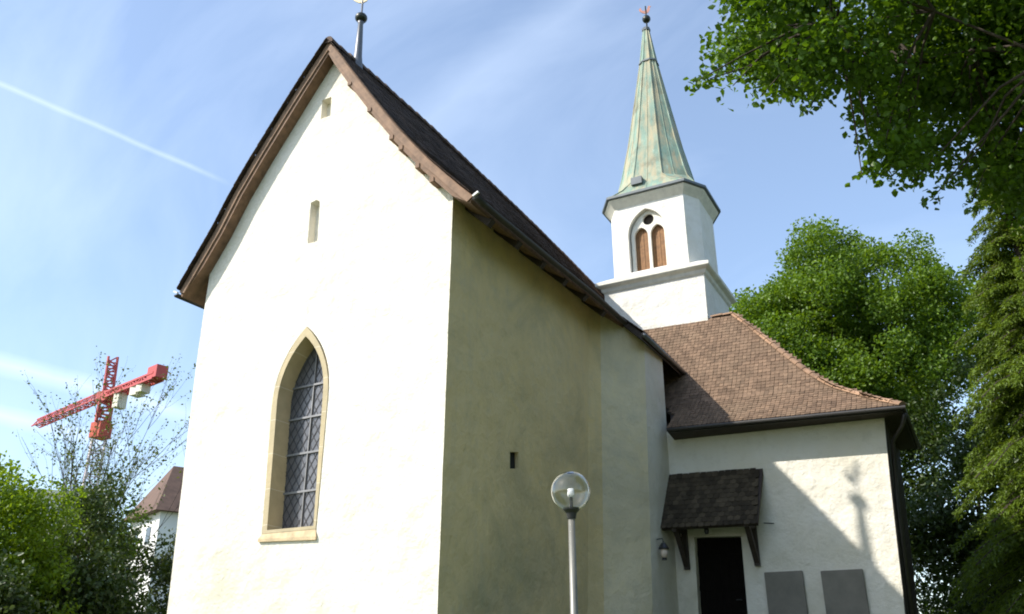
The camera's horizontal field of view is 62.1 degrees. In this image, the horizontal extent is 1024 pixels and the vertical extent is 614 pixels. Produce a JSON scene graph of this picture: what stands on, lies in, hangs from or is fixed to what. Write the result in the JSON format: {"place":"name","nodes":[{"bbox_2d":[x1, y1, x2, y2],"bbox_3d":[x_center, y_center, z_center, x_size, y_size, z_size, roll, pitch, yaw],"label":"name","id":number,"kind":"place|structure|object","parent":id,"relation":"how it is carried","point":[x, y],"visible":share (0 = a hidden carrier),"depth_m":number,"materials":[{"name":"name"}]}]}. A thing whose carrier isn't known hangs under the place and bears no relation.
{"place":"outdoors","nodes":[
{"label":"outdoors","id":0,"kind":"place"},
{"bbox_2d":[0,0,1021,613],"label":"sky","id":1,"kind":"structure","parent":0,"point":[127,127],"materials":[{"name":"blue"}]},
{"bbox_3d":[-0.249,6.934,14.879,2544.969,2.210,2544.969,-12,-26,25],"label":"ground","id":2,"kind":"structure","parent":0,"visible":0},
{"bbox_2d":[0,548,56,613],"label":"shrub","id":3,"kind":"object","parent":2,"relation":"on","point":[12,601],"visible":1,"depth_m":16.39,"materials":[{"name":"green plant"}]},
{"bbox_2d":[0,450,90,613],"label":"shrub","id":4,"kind":"object","parent":2,"relation":"on","point":[21,507],"visible":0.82,"depth_m":18.94,"materials":[{"name":"green plant"}]},
{"bbox_2d":[28,488,78,556],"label":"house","id":5,"kind":"structure","parent":2,"relation":"on","point":[57,491],"depth_m":89.89,"materials":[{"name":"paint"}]},
{"bbox_2d":[3,467,147,606],"bbox_3d":[-11.296,6.900,21.883,4.479,6.001,3.916,-12,-26,25],"label":"shrub","id":6,"kind":"object","parent":2,"relation":"on","point":[96,504],"visible":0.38,"depth_m":22.05,"materials":[{"name":"green plant"}]},
{"bbox_2d":[29,536,159,613],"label":"shrub","id":7,"kind":"object","parent":2,"relation":"on","point":[94,591],"visible":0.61,"depth_m":19.66,"materials":[{"name":"green plant"}]},
{"bbox_2d":[31,356,168,560],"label":"tower crane","id":8,"kind":"object","parent":2,"relation":"on","point":[151,376],"visible":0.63,"depth_m":146.76,"materials":[{"name":"red paint"}]},
{"bbox_2d":[51,500,155,612],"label":"shrub","id":9,"kind":"object","parent":2,"relation":"on","point":[130,546],"visible":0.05,"depth_m":26.09,"materials":[{"name":"green plant"}]},
{"bbox_2d":[12,345,195,601],"bbox_3d":[-11.286,6.272,25.377,7.665,10.702,6.688,10,-25,-22],"label":"sapling","id":10,"kind":"object","parent":2,"relation":"on","point":[70,456],"visible":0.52,"depth_m":25.52,"materials":[{"name":"green plant"}]},
{"bbox_2d":[125,527,175,613],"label":"shrub","id":11,"kind":"object","parent":2,"relation":"on","point":[165,571],"visible":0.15,"depth_m":26.07,"materials":[{"name":"green plant"}]},
{"bbox_2d":[125,466,183,609],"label":"house","id":12,"kind":"structure","parent":2,"relation":"on","point":[172,483],"depth_m":66.77,"materials":[{"name":"paint"}]},
{"bbox_2d":[144,527,151,544],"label":"window","id":13,"kind":"structure","parent":12,"relation":"in","point":[148,532],"depth_m":66.75,"materials":[{"name":"grey glass"}]},
{"bbox_2d":[167,0,920,613],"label":"church","id":14,"kind":"structure","parent":2,"relation":"on","point":[431,362],"depth_m":18.71,"materials":[{"name":"white paint"}]},
{"bbox_2d":[258,327,328,541],"bbox_3d":[-4.095,2.458,16.785,1.460,4.310,0.503,-12,-26,25],"label":"lancet window","id":15,"kind":"structure","parent":14,"relation":"in","point":[301,392],"depth_m":16.85,"materials":[{"name":"stone"}]},
{"bbox_2d":[314,205,319,241],"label":"slit window","id":16,"kind":"structure","parent":14,"relation":"in","point":[317,211],"depth_m":18.70,"materials":[{"name":"paint"}]},
{"bbox_2d":[327,104,330,116],"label":"slit window","id":17,"kind":"structure","parent":14,"relation":"in","point":[329,106],"depth_m":19.87,"materials":[{"name":"paint"}]},
{"bbox_2d":[631,210,668,271],"bbox_3d":[4.792,-2.275,29.556,1.360,2.400,0.170,-12,-26,25],"label":"belfry window","id":18,"kind":"structure","parent":14,"relation":"in","point":[648,235],"depth_m":29.56,"materials":[{"name":"wood"}]},
{"bbox_2d":[697,537,747,613],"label":"door","id":19,"kind":"structure","parent":14,"relation":"in","point":[722,587],"depth_m":21.41,"materials":[{"name":"black wood"}]},
{"bbox_2d":[764,571,807,613],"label":"stone slab","id":20,"kind":"structure","parent":14,"relation":"attached to","point":[785,592],"depth_m":20.26,"materials":[{"name":"grey stone"}]},
{"bbox_2d":[820,569,869,613],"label":"stone slab","id":21,"kind":"structure","parent":14,"relation":"attached to","point":[844,592],"depth_m":19.68,"materials":[{"name":"grey stone"}]},
{"bbox_2d":[551,471,590,613],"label":"street lamp","id":22,"kind":"object","parent":2,"relation":"on","point":[570,492],"visible":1,"depth_m":7.85,"materials":[{"name":"grey metal"}]},
{"bbox_2d":[683,0,1023,240],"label":"beech tree","id":23,"kind":"object","parent":2,"relation":"on","point":[973,73],"visible":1,"depth_m":8.92,"materials":[{"name":"green plant"}]},
{"bbox_2d":[729,213,1012,493],"bbox_3d":[16.894,6.654,39.888,15.051,22.673,13.606,1,-23,-2],"label":"broadleaf tree","id":24,"kind":"object","parent":2,"relation":"on","point":[851,343],"visible":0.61,"depth_m":38.31,"materials":[{"name":"green plant"}]},
{"bbox_2d":[900,352,1023,613],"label":"broadleaf tree","id":25,"kind":"object","parent":2,"relation":"on","point":[942,528],"visible":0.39,"depth_m":30.80,"materials":[{"name":"green plant"}]},
{"bbox_2d":[921,603,1003,613],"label":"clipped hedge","id":26,"kind":"object","parent":2,"relation":"on","point":[939,611],"visible":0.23,"depth_m":29.62,"materials":[{"name":"green plant"}]},
{"bbox_2d":[944,136,1023,613],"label":"conifer tree","id":27,"kind":"object","parent":2,"relation":"on","point":[1005,319],"visible":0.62,"depth_m":24.21,"materials":[{"name":"green plant"}]}
]}

